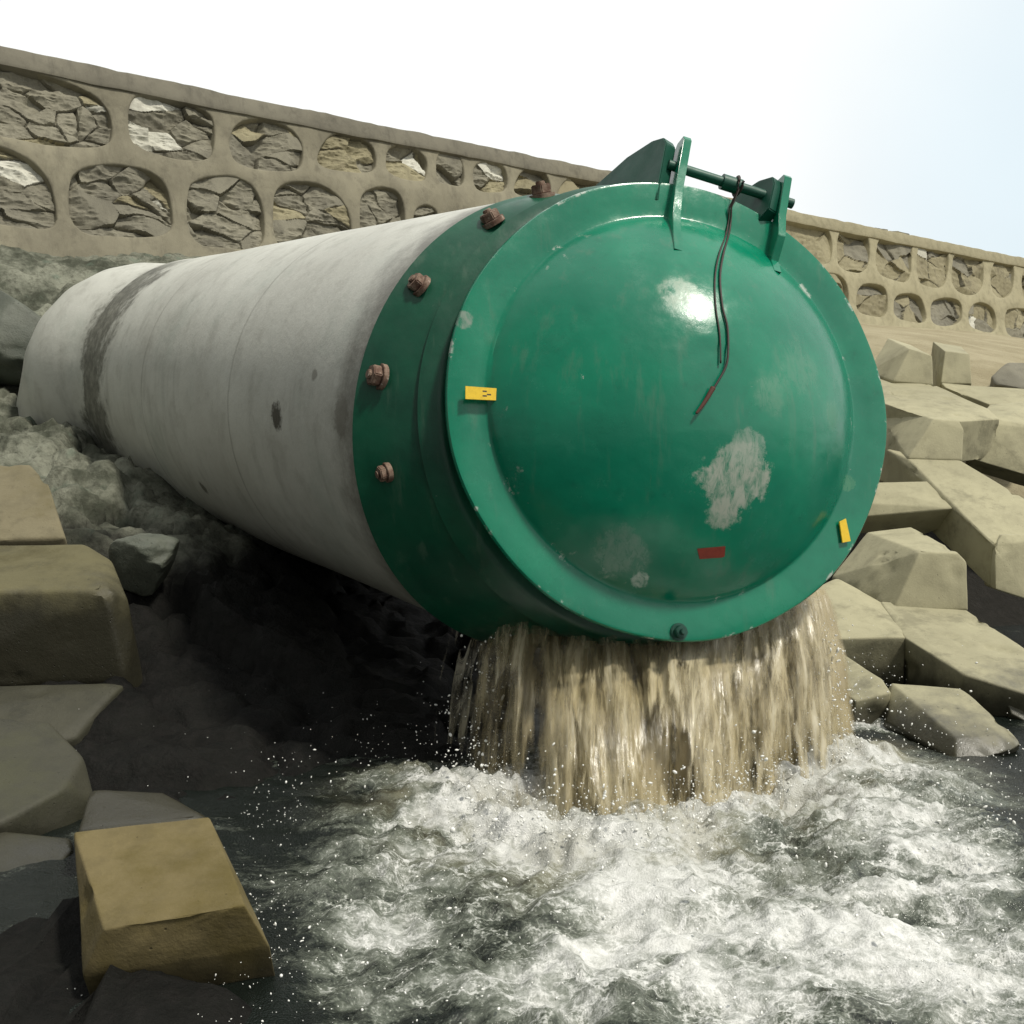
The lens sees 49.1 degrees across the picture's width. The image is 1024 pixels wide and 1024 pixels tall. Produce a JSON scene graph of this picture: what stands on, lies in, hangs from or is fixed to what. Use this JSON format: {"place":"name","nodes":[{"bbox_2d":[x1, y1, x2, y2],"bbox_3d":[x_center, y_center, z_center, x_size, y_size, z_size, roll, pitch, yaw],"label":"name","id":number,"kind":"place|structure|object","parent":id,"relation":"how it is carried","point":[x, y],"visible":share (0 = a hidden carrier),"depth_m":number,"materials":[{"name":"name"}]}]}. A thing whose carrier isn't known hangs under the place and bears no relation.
{"place":"outdoors","nodes":[
{"label":"outdoors","id":0,"kind":"place"},
{"bbox_2d":[0,624,1023,1023],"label":"water","id":1,"kind":"structure","parent":0,"point":[526,906],"depth_m":4.26,"materials":[{"name":"white liquid"}]},
{"bbox_2d":[67,600,1023,1023],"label":"spray","id":2,"kind":"object","parent":1,"relation":"on","point":[545,830],"visible":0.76,"depth_m":4.88,"materials":[{"name":"white liquid"}]},
{"bbox_2d":[448,589,852,817],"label":"waterfall","id":3,"kind":"structure","parent":1,"relation":"on","point":[669,690],"depth_m":5.67,"materials":[{"name":"liquid"}]},
{"bbox_2d":[846,656,1019,756],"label":"armour block","id":4,"kind":"structure","parent":1,"relation":"in","point":[945,709],"depth_m":6.64,"materials":[{"name":"concrete"}]},
{"bbox_2d":[1008,705,1023,719],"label":"armour block","id":5,"kind":"structure","parent":1,"relation":"in","point":[1015,713],"depth_m":7.05,"materials":[{"name":"concrete"}]},
{"bbox_2d":[805,527,1023,715],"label":"armour block","id":6,"kind":"structure","parent":5,"relation":"on","point":[905,612],"depth_m":8.10,"materials":[{"name":"concrete"}]},
{"bbox_2d":[0,244,1023,1023],"bbox_3d":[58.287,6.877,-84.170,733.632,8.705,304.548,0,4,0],"label":"ground","id":7,"kind":"structure","parent":0,"point":[272,652],"depth_m":7.21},
{"bbox_2d":[0,290,40,385],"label":"boulder","id":8,"kind":"object","parent":7,"relation":"on","point":[19,321],"visible":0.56,"depth_m":12.18,"materials":[{"name":"stone"}]},
{"bbox_2d":[0,465,66,545],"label":"armour block","id":9,"kind":"structure","parent":7,"relation":"on","point":[28,514],"depth_m":7.49,"materials":[{"name":"beige concrete"}]},
{"bbox_2d":[0,832,73,871],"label":"armour block","id":10,"kind":"structure","parent":7,"relation":"on","point":[17,850],"depth_m":4.76,"materials":[{"name":"concrete"}]},
{"bbox_2d":[0,719,91,834],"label":"armour block","id":11,"kind":"structure","parent":7,"relation":"on","point":[45,785],"depth_m":5.18,"materials":[{"name":"concrete"}]},
{"bbox_2d":[0,684,122,746],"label":"armour block","id":12,"kind":"structure","parent":7,"relation":"on","point":[69,713],"depth_m":6.24,"materials":[{"name":"concrete"}]},
{"bbox_2d":[0,545,142,686],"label":"armour block","id":13,"kind":"structure","parent":7,"relation":"on","point":[65,614],"depth_m":6.49,"materials":[{"name":"concrete"}]},
{"bbox_2d":[79,790,205,831],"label":"armour block","id":14,"kind":"structure","parent":7,"relation":"on","point":[105,809],"depth_m":4.61,"materials":[{"name":"concrete"}]},
{"bbox_2d":[108,533,179,596],"bbox_3d":[-2.446,0.356,7.518,0.392,0.424,0.352,2,4,31],"label":"boulder","id":15,"kind":"object","parent":7,"relation":"on","point":[142,563],"visible":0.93,"depth_m":7.41,"materials":[{"name":"stone"}]},
{"bbox_2d":[74,817,274,994],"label":"armour block","id":16,"kind":"structure","parent":7,"relation":"on","point":[169,898],"depth_m":3.58,"materials":[{"name":"concrete"}]},
{"bbox_2d":[16,136,886,647],"bbox_3d":[-1.807,-0.935,9.382,2.725,3.084,10.112,-3,4,-35],"label":"outfall pipe","id":17,"kind":"object","parent":7,"relation":"on","point":[482,422],"visible":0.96,"depth_m":5.67,"materials":[{"name":"green paint"}]},
{"bbox_2d":[695,175,744,413],"bbox_3d":[1.083,-1.129,5.623,0.129,1.292,0.940,1,4,21],"label":"wire","id":18,"kind":"object","parent":17,"relation":"hanging from","point":[713,388],"visible":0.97,"depth_m":5.45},
{"bbox_2d":[0,46,1023,337],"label":"retaining wall","id":19,"kind":"structure","parent":7,"relation":"on","point":[98,160],"depth_m":17.01,"materials":[{"name":"concrete"}]},
{"bbox_2d":[965,401,1023,485],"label":"armour block","id":20,"kind":"structure","parent":7,"relation":"on","point":[1003,458],"depth_m":10.94,"materials":[{"name":"concrete"}]},
{"bbox_2d":[931,342,1023,407],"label":"armour block","id":21,"kind":"structure","parent":20,"relation":"on","point":[951,369],"depth_m":12.65,"materials":[{"name":"concrete"}]},
{"bbox_2d":[984,534,1023,598],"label":"armour block","id":22,"kind":"object","parent":7,"relation":"on","point":[1007,570],"depth_m":9.19,"materials":[{"name":"concrete"}]},
{"bbox_2d":[860,414,1023,585],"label":"armour block","id":23,"kind":"object","parent":22,"relation":"on","point":[939,488],"depth_m":9.94,"materials":[{"name":"concrete"}]},
{"bbox_2d":[875,338,998,460],"bbox_3d":[4.222,-1.260,11.966,1.105,1.394,2.850,0,4,0],"label":"armour block","id":24,"kind":"object","parent":23,"relation":"on","point":[905,371],"depth_m":11.44,"materials":[{"name":"concrete"}]},
{"bbox_2d":[990,363,1023,388],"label":"boulder","id":25,"kind":"object","parent":7,"relation":"on","point":[1009,375],"visible":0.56,"depth_m":14.04,"materials":[{"name":"stone"}]},
{"bbox_2d":[0,0,1023,257],"label":"sky","id":26,"kind":"structure","parent":0,"point":[906,116],"materials":[{"name":"white"}]}
]}

